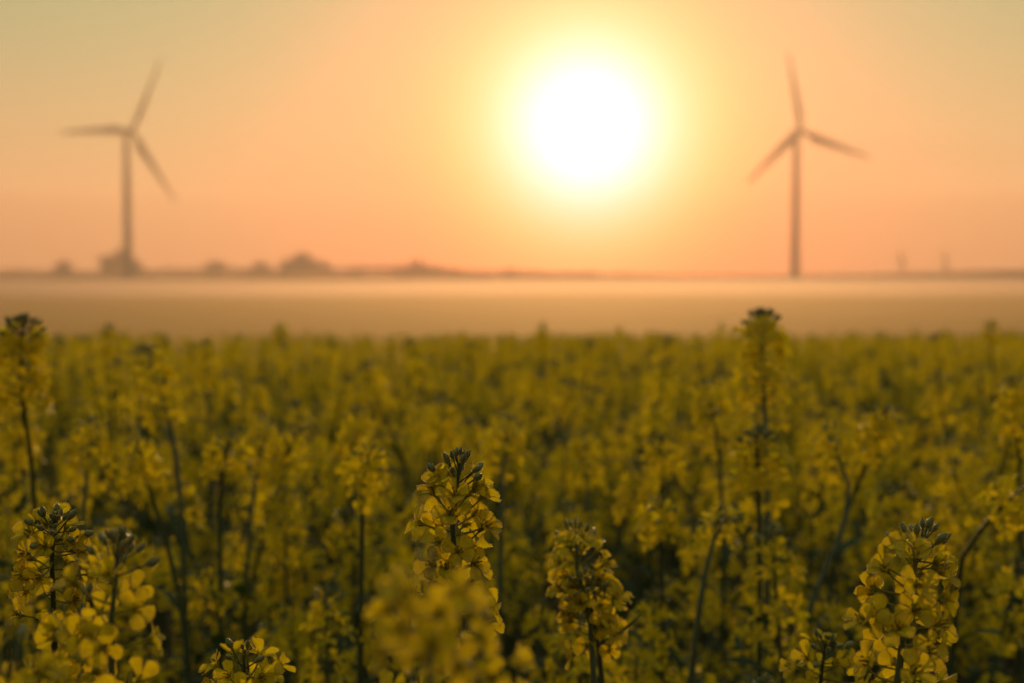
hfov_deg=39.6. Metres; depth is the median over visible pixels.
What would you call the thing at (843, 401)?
rapeseed plant
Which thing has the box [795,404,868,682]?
rapeseed plant
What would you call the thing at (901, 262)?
tree
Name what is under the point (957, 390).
rapeseed plant
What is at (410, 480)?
rapeseed plant
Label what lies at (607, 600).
rapeseed plant
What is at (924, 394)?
rapeseed plant
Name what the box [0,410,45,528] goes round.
rapeseed plant
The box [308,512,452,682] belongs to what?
rapeseed plant
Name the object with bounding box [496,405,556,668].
rapeseed plant
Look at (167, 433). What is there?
rapeseed plant
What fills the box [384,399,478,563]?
rapeseed plant
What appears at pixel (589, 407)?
rapeseed plant
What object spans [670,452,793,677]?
rapeseed plant
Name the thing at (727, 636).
rapeseed plant
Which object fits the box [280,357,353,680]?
rapeseed plant
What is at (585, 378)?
rapeseed plant
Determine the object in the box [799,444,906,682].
rapeseed plant
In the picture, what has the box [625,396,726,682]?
rapeseed plant
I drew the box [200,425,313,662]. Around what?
rapeseed plant
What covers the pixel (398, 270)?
tree
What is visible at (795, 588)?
rapeseed plant
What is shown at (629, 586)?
rapeseed plant
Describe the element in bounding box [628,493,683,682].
rapeseed plant
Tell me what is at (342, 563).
rapeseed plant
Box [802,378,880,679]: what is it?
rapeseed plant
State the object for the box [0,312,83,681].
rapeseed plant
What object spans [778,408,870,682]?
rapeseed plant
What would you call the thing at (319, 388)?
rapeseed plant
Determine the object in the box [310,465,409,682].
rapeseed plant
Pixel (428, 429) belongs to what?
rapeseed plant
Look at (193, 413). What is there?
rapeseed plant
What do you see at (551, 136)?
sky
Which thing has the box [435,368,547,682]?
rapeseed plant
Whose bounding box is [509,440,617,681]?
rapeseed plant
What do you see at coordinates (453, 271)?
tree
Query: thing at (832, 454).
rapeseed plant
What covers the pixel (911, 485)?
rapeseed plant
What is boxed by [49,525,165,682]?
rapeseed plant
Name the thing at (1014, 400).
rapeseed plant
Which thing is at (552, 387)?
rapeseed plant
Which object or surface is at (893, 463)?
rapeseed plant
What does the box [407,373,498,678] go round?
rapeseed plant
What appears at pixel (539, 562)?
rapeseed plant
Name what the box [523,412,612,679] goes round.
rapeseed plant
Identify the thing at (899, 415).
rapeseed plant
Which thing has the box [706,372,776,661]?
rapeseed plant
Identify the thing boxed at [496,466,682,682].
rapeseed plant
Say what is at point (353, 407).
rapeseed plant
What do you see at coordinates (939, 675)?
rapeseed plant
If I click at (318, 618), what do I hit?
rapeseed plant
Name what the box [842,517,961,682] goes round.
rapeseed plant
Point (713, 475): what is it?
rapeseed plant
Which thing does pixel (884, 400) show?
rapeseed plant
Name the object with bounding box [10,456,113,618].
rapeseed plant
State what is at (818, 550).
rapeseed plant
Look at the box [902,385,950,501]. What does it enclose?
rapeseed plant
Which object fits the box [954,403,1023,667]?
rapeseed plant
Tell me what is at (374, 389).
rapeseed plant
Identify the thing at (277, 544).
rapeseed plant
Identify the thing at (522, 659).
rapeseed plant
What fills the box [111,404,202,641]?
rapeseed plant
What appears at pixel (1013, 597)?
rapeseed plant
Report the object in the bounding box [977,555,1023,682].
rapeseed plant
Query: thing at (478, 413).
rapeseed plant
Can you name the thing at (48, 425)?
rapeseed plant
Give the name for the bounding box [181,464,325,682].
rapeseed plant
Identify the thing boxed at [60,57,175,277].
wind turbine
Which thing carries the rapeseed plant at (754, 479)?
on the soil
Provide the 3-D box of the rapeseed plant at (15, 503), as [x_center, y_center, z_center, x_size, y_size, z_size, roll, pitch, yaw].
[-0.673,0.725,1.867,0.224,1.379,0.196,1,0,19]
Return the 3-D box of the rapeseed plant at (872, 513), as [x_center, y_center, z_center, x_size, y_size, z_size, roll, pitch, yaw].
[0.537,0.803,1.873,0.250,1.234,0.227,-5,-3,-19]
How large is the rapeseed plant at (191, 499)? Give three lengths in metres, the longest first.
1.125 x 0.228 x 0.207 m
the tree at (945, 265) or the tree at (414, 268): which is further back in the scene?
the tree at (945, 265)
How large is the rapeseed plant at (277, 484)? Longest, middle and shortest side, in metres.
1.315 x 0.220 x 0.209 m
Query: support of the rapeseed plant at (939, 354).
on the soil
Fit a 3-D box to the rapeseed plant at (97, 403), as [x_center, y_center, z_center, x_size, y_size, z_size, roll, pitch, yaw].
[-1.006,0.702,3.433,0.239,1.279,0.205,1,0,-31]
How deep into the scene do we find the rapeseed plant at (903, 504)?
1.89 m
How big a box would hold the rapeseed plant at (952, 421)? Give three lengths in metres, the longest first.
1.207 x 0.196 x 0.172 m
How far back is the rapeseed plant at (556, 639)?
1.35 m
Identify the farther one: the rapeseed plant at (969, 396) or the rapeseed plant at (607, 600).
the rapeseed plant at (969, 396)
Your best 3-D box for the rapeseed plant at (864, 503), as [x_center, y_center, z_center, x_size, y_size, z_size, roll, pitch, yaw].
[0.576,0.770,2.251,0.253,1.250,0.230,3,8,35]
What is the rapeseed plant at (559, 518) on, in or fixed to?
on the soil
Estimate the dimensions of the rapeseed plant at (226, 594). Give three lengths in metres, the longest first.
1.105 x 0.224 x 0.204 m
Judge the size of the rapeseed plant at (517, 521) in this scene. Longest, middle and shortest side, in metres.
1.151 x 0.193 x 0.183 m
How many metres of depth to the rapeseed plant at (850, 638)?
3.55 m
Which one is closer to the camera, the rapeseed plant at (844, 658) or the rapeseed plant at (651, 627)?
the rapeseed plant at (844, 658)
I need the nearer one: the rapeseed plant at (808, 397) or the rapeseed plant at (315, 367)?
the rapeseed plant at (808, 397)
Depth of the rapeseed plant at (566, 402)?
2.43 m
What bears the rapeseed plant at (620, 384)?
on the soil
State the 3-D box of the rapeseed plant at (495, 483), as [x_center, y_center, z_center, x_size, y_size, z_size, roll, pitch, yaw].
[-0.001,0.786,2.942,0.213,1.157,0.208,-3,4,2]
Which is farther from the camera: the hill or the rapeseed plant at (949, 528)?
the hill
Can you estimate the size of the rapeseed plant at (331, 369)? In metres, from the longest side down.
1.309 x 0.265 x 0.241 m
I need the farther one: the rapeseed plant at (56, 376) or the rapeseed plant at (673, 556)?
the rapeseed plant at (56, 376)
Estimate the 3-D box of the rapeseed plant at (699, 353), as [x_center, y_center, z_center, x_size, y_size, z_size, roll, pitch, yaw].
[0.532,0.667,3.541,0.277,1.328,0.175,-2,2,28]
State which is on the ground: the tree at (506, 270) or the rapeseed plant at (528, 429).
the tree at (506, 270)
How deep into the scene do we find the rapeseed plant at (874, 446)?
1.67 m
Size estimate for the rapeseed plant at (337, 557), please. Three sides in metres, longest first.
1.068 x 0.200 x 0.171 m
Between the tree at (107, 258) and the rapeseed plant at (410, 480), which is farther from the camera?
the tree at (107, 258)
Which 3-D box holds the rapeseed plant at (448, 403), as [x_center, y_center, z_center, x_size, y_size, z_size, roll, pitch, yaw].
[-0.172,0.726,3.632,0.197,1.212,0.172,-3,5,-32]
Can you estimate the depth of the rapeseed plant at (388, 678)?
0.62 m
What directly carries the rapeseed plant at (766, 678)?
on the soil
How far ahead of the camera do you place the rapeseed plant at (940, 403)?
2.41 m
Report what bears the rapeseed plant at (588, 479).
on the soil
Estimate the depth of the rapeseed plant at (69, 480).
2.24 m
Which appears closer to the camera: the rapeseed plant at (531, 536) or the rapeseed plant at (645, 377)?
the rapeseed plant at (531, 536)
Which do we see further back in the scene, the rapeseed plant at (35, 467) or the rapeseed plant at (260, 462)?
the rapeseed plant at (35, 467)
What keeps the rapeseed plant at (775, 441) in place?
on the soil
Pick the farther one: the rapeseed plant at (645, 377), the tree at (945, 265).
the tree at (945, 265)
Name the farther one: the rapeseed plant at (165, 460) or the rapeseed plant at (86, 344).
the rapeseed plant at (86, 344)
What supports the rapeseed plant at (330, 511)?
on the soil
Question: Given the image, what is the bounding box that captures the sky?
[0,0,1023,275]
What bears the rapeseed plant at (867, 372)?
on the soil
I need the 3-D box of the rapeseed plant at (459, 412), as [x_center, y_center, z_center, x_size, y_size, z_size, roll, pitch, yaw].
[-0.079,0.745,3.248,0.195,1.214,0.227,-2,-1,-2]
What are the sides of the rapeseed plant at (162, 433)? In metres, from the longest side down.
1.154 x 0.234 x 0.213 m
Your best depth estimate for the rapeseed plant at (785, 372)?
3.94 m
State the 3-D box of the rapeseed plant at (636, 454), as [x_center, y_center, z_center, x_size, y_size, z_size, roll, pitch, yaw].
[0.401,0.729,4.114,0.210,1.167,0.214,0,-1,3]
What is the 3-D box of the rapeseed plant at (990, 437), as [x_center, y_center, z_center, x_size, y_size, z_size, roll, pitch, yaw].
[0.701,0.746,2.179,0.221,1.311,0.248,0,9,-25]
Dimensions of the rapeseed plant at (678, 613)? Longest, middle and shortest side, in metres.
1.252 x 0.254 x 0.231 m
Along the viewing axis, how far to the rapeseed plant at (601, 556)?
3.57 m
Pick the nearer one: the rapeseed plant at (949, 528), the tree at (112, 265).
the rapeseed plant at (949, 528)
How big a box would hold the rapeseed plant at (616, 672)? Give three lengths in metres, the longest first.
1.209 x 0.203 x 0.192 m
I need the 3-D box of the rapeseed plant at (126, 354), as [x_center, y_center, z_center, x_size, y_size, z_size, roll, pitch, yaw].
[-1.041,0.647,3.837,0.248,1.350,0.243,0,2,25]
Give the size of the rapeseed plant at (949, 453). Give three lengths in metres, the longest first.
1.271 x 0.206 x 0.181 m
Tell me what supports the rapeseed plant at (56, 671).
on the soil
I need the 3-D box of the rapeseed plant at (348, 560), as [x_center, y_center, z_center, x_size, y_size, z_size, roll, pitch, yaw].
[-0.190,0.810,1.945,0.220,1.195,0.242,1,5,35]
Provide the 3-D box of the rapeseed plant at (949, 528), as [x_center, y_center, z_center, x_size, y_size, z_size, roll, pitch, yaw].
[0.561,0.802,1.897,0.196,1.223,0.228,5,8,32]
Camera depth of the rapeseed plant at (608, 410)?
3.77 m
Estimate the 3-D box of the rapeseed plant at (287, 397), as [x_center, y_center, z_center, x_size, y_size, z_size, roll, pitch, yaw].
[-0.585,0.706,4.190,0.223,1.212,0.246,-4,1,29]
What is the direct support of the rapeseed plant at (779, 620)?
on the soil
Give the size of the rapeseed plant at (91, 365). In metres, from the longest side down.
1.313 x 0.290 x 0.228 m
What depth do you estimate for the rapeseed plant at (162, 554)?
1.99 m
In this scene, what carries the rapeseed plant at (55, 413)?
on the soil
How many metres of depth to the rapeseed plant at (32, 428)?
3.28 m
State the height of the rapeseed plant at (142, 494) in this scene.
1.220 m
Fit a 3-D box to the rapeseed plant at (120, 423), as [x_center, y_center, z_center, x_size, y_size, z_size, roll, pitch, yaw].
[-0.727,0.703,2.650,0.192,1.352,0.220,2,4,19]
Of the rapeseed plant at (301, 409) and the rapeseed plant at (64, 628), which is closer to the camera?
the rapeseed plant at (64, 628)
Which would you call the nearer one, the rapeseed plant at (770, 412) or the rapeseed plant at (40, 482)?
the rapeseed plant at (40, 482)
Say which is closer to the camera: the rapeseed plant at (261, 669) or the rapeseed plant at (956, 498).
the rapeseed plant at (261, 669)
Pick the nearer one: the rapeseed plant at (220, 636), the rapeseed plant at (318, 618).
the rapeseed plant at (318, 618)
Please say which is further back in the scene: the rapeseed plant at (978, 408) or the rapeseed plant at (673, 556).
the rapeseed plant at (978, 408)
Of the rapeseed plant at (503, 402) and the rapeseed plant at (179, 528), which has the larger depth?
the rapeseed plant at (503, 402)
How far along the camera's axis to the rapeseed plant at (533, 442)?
3.81 m
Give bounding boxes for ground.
[0,276,1023,495]
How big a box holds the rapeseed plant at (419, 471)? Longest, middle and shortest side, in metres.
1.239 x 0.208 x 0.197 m
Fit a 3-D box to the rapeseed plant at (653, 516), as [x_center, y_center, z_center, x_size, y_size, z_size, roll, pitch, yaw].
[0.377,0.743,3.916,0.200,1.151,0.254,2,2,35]
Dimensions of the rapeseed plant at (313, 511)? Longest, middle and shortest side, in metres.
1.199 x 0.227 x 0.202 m
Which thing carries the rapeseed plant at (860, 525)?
on the soil
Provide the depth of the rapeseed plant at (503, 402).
3.73 m
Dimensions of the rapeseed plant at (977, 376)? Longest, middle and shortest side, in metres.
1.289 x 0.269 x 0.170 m
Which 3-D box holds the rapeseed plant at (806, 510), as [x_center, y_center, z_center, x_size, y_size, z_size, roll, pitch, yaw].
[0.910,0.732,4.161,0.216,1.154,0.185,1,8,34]
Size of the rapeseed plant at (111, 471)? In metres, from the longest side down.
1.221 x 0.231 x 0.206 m
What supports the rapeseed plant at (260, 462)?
on the soil
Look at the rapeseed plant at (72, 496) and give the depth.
1.89 m
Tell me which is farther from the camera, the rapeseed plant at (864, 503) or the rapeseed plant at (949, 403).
the rapeseed plant at (949, 403)
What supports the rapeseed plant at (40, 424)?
on the soil
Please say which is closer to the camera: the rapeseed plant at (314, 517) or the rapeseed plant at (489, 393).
the rapeseed plant at (314, 517)
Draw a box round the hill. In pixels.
[800,270,1023,275]
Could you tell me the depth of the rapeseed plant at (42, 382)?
3.90 m
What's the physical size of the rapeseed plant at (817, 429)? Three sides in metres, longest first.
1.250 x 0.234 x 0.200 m
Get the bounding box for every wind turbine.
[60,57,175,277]
[747,52,870,277]
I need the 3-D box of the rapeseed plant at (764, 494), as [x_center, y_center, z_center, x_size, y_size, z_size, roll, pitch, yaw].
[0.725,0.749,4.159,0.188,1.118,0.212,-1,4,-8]
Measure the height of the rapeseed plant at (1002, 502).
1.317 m
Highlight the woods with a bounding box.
[0,265,790,275]
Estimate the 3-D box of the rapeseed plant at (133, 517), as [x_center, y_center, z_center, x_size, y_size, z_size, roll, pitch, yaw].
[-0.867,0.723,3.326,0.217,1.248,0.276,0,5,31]
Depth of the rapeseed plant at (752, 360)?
1.69 m
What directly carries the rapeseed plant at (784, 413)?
on the soil
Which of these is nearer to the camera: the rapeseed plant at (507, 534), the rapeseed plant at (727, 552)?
the rapeseed plant at (727, 552)
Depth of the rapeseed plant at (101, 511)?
3.56 m
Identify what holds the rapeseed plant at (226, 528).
on the soil
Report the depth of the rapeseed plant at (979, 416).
4.10 m
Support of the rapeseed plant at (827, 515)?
on the soil
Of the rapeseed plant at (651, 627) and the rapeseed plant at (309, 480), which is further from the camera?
the rapeseed plant at (309, 480)
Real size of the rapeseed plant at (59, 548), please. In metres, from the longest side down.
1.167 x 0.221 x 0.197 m
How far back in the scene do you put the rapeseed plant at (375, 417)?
3.16 m
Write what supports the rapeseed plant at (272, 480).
on the soil
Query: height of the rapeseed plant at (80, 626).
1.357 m
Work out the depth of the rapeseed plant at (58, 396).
3.77 m
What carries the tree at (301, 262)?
on the ground
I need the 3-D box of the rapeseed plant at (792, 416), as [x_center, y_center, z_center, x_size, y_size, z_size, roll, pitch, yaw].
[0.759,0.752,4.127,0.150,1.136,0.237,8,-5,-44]
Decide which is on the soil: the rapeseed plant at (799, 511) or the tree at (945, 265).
the rapeseed plant at (799, 511)
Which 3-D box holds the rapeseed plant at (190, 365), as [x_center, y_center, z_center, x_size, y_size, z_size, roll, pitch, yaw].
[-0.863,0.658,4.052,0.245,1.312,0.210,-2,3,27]
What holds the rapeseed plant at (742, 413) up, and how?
on the soil
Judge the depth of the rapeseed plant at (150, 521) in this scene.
3.87 m
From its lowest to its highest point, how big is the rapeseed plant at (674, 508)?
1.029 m
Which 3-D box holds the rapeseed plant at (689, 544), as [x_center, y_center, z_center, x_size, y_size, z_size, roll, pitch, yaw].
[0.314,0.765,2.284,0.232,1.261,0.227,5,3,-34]
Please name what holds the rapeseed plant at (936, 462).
on the soil
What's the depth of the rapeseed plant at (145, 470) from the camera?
1.55 m
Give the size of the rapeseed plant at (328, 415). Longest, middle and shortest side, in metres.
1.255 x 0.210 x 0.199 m
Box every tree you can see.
[53,259,75,275]
[97,254,117,275]
[99,248,136,275]
[132,258,147,275]
[199,260,230,275]
[241,260,270,275]
[277,259,292,275]
[286,251,317,275]
[310,260,337,275]
[351,266,364,275]
[390,265,413,275]
[402,260,429,275]
[426,265,447,275]
[446,268,463,275]
[501,268,524,274]
[899,251,904,273]
[943,252,948,271]
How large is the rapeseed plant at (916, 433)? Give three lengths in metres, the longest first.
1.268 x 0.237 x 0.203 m
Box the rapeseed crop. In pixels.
[0,320,1023,682]
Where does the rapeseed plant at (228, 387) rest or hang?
on the soil
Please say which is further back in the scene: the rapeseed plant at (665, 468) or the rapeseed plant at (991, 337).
the rapeseed plant at (991, 337)
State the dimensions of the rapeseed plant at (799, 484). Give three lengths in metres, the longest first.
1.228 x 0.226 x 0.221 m
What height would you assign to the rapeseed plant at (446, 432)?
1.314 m
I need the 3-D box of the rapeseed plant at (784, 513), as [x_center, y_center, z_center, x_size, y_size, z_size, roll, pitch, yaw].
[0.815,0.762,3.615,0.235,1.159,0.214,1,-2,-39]
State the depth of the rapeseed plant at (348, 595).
2.11 m
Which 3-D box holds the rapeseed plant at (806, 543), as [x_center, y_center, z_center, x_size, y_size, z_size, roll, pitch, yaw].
[0.467,0.765,2.299,0.231,1.258,0.226,3,4,7]
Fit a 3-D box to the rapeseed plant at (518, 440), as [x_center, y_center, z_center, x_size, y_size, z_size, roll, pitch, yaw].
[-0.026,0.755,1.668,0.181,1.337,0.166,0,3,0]
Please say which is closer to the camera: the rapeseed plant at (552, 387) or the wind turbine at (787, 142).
the rapeseed plant at (552, 387)
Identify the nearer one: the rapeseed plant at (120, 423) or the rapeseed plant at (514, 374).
the rapeseed plant at (120, 423)
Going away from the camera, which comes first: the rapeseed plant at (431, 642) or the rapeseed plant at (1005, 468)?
the rapeseed plant at (431, 642)
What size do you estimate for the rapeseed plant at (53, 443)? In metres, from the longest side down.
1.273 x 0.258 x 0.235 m
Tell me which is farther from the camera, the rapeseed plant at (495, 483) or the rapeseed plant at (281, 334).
the rapeseed plant at (281, 334)
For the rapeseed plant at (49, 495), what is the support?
on the soil
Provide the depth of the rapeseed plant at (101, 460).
1.63 m
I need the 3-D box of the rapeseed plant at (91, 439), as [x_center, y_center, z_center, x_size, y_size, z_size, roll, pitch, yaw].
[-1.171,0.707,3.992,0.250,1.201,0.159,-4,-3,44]
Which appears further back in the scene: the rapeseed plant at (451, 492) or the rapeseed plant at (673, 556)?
the rapeseed plant at (673, 556)
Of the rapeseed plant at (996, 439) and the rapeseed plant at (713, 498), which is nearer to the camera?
the rapeseed plant at (996, 439)
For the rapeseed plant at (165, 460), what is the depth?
2.98 m
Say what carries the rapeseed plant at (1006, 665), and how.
on the soil
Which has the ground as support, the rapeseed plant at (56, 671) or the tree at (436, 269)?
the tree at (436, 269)
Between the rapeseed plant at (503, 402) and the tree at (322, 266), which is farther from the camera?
the tree at (322, 266)
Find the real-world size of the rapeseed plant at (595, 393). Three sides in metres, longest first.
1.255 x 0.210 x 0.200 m
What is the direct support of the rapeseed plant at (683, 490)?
on the soil
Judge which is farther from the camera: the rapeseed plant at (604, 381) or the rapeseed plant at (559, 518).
the rapeseed plant at (604, 381)
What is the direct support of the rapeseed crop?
on the soil
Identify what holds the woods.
on the ground
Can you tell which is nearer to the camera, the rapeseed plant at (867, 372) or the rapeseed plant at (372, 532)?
the rapeseed plant at (372, 532)
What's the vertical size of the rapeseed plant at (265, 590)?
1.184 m
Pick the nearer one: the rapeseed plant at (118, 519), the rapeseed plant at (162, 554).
the rapeseed plant at (162, 554)
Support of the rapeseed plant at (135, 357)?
on the soil
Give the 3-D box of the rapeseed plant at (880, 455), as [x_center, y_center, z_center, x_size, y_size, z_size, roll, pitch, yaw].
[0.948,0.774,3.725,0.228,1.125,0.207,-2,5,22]
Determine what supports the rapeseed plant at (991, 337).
on the soil
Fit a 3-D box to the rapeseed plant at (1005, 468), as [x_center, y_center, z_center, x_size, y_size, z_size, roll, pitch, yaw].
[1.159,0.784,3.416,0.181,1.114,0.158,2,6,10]
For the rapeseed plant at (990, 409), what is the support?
on the soil
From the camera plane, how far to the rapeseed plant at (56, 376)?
3.51 m
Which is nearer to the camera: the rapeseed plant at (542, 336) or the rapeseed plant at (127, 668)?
the rapeseed plant at (127, 668)
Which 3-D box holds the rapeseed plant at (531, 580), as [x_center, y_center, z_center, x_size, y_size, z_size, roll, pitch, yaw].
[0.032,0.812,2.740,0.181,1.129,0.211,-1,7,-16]
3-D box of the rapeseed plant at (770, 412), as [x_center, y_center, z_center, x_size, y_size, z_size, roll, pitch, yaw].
[0.481,0.738,2.869,0.253,1.249,0.230,1,-1,-34]
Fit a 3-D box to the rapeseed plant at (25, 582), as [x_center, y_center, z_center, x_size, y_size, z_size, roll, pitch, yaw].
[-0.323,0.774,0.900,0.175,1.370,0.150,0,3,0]
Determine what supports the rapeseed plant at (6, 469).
on the soil
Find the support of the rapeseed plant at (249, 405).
on the soil
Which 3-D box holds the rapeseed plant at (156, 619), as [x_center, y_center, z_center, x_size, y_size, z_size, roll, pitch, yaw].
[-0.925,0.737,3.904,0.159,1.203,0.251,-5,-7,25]
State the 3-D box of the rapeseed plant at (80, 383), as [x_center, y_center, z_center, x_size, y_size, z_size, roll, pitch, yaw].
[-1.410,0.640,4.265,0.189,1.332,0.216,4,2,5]
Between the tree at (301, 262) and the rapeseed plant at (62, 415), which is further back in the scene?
the tree at (301, 262)
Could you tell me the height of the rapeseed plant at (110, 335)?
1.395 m
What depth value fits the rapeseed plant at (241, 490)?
3.22 m
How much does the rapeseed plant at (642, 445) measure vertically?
1.381 m
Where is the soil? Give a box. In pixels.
[0,496,1017,682]
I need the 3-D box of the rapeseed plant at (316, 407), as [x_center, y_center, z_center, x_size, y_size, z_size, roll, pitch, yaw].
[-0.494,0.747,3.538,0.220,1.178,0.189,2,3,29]
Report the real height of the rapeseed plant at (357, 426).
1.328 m
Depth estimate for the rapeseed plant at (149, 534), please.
2.97 m
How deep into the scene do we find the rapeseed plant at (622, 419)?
2.87 m
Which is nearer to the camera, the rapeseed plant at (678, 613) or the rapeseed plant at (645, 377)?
the rapeseed plant at (678, 613)
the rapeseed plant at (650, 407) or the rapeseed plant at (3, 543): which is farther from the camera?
the rapeseed plant at (650, 407)
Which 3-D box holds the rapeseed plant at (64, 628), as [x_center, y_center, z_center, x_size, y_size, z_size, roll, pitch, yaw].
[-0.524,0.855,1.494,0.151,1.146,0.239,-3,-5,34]
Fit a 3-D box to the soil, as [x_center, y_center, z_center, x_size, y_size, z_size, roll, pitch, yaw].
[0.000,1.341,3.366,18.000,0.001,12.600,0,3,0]
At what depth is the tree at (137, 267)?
2074.33 m
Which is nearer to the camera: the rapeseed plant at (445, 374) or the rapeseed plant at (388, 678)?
the rapeseed plant at (388, 678)
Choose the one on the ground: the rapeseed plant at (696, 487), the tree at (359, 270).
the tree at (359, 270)
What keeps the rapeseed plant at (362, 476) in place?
on the soil
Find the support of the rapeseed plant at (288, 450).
on the soil
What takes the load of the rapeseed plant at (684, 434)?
on the soil
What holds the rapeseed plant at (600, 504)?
on the soil
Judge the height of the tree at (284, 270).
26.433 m
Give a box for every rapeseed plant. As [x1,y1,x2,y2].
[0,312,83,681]
[0,363,59,632]
[0,370,54,676]
[0,374,144,679]
[0,393,81,608]
[0,402,42,466]
[0,402,47,637]
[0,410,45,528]
[0,425,52,626]
[0,485,68,676]
[0,505,163,682]
[0,521,34,670]
[0,622,71,682]
[1,434,75,660]
[2,476,61,651]
[3,395,80,627]
[3,414,117,680]
[4,502,108,653]
[7,417,88,594]
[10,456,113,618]
[11,523,131,681]
[24,582,124,682]
[29,372,108,606]
[33,374,75,597]
[35,336,110,624]
[35,361,89,505]
[35,606,83,670]
[38,334,102,645]
[39,444,136,611]
[40,367,75,596]
[40,451,142,676]
[41,334,85,485]
[44,372,127,559]
[45,367,148,616]
[47,375,115,538]
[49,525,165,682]
[54,358,182,678]
[67,387,171,658]
[72,344,183,681]
[74,455,178,682]
[76,331,180,638]
[81,356,159,682]
[85,383,117,527]
[92,423,179,658]
[93,379,178,644]
[94,437,129,664]
[96,322,150,539]
[106,383,155,625]
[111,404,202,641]
[113,359,204,682]
[114,537,211,682]
[115,433,224,682]
[116,348,188,680]
[118,338,205,608]
[120,439,213,653]
[123,434,237,682]
[126,343,271,682]
[134,444,212,654]
[143,459,245,682]
[146,392,218,650]
[152,421,316,682]
[153,405,224,664]
[154,373,215,501]
[159,542,267,673]
[160,376,265,654]
[163,432,306,682]
[169,518,323,682]
[170,343,226,630]
[179,376,303,637]
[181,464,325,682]
[186,339,253,679]
[191,370,273,635]
[198,636,295,682]
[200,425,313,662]
[201,422,402,682]
[205,485,394,682]
[206,409,320,659]
[213,424,280,625]
[224,416,329,682]
[240,386,312,618]
[247,441,390,682]
[249,342,334,642]
[254,321,290,682]
[262,363,325,681]
[262,381,331,606]
[263,398,323,672]
[264,402,358,662]
[264,507,416,682]
[270,411,359,664]
[275,416,348,673]
[278,374,366,646]
[278,440,400,671]
[279,341,354,682]
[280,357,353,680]
[284,399,384,682]
[287,376,353,672]
[288,372,351,593]
[288,405,347,681]
[288,454,372,682]
[298,583,356,682]
[300,404,416,682]
[304,438,350,682]
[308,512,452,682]
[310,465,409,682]
[314,407,397,682]
[322,487,444,682]
[323,389,412,671]
[334,492,461,680]
[336,386,399,589]
[338,435,390,677]
[340,456,444,657]
[341,360,482,589]
[350,390,429,671]
[355,594,544,682]
[364,542,499,682]
[366,397,492,671]
[371,393,489,596]
[378,390,455,619]
[378,665,449,682]
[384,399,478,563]
[401,338,494,536]
[402,391,472,533]
[402,663,421,682]
[404,447,504,682]
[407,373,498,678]
[415,412,563,682]
[416,608,535,682]
[422,436,528,661]
[423,340,511,653]
[429,365,513,639]
[429,403,509,661]
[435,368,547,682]
[442,391,515,682]
[453,415,542,661]
[454,345,507,582]
[455,449,550,681]
[456,378,582,682]
[460,407,580,659]
[460,436,553,650]
[462,378,517,667]
[462,498,623,682]
[465,361,539,583]
[474,613,597,682]
[483,502,531,682]
[486,447,576,682]
[488,476,569,682]
[491,384,554,621]
[496,396,552,624]
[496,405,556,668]
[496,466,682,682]
[504,358,608,682]
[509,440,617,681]
[523,340,634,682]
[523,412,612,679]
[525,435,637,680]
[528,322,551,682]
[534,385,612,617]
[535,396,636,674]
[545,517,640,682]
[546,457,737,682]
[551,393,620,636]
[557,566,634,682]
[559,371,607,511]
[563,424,712,677]
[563,426,641,682]
[564,609,661,682]
[574,386,642,682]
[577,412,667,664]
[580,367,633,682]
[589,420,726,667]
[593,334,738,680]
[593,359,697,676]
[594,401,630,657]
[598,372,653,678]
[605,399,681,629]
[611,362,696,605]
[611,420,667,612]
[616,392,675,604]
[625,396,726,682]
[625,483,700,677]
[626,587,725,682]
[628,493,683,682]
[638,433,729,682]
[639,464,700,646]
[640,459,764,682]
[644,376,709,682]
[647,453,744,672]
[654,405,756,665]
[659,414,703,651]
[663,362,733,673]
[670,377,794,682]
[670,413,737,677]
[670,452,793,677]
[670,523,810,682]
[673,368,736,682]
[676,409,829,671]
[677,306,846,682]
[678,434,785,682]
[679,343,752,652]
[688,501,754,682]
[690,439,754,666]
[692,400,779,680]
[693,404,745,682]
[694,399,827,671]
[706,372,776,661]
[707,518,793,682]
[727,564,849,682]
[728,361,801,531]
[728,420,862,682]
[728,423,846,682]
[733,403,902,682]
[745,672,778,682]
[746,420,793,579]
[746,429,886,677]
[747,434,838,660]
[749,410,795,520]
[762,390,820,593]
[763,410,860,676]
[769,378,804,649]
[770,411,888,650]
[771,374,848,632]
[774,406,804,628]
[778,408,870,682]
[778,628,871,682]
[779,415,857,559]
[783,408,845,648]
[783,420,868,610]
[791,398,840,672]
[794,480,984,680]
[795,398,870,660]
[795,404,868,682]
[797,465,934,681]
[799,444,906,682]
[799,482,928,682]
[801,441,953,682]
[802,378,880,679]
[811,412,902,600]
[819,409,877,679]
[824,350,902,679]
[831,404,941,612]
[833,386,886,679]
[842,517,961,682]
[853,434,996,675]
[855,473,1023,676]
[858,427,897,596]
[858,439,934,633]
[859,415,971,607]
[861,465,960,656]
[864,419,936,629]
[867,444,994,680]
[874,495,1023,682]
[874,667,956,682]
[877,385,922,513]
[878,371,999,629]
[892,444,1010,681]
[896,442,965,562]
[900,389,967,529]
[901,333,1012,661]
[902,377,986,667]
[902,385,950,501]
[903,380,965,505]
[906,456,1012,662]
[909,367,961,632]
[924,379,982,468]
[924,409,991,597]
[931,470,1018,682]
[935,389,1013,682]
[943,375,1023,682]
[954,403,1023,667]
[955,363,1023,588]
[956,318,1004,646]
[961,410,1016,596]
[961,413,1023,682]
[969,443,1018,681]
[975,395,1016,605]
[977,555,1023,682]
[986,380,1023,679]
[987,405,1023,549]
[989,407,1022,579]
[995,398,1018,676]
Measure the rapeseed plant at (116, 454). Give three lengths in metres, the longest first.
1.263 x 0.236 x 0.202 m
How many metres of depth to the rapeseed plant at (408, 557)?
1.69 m

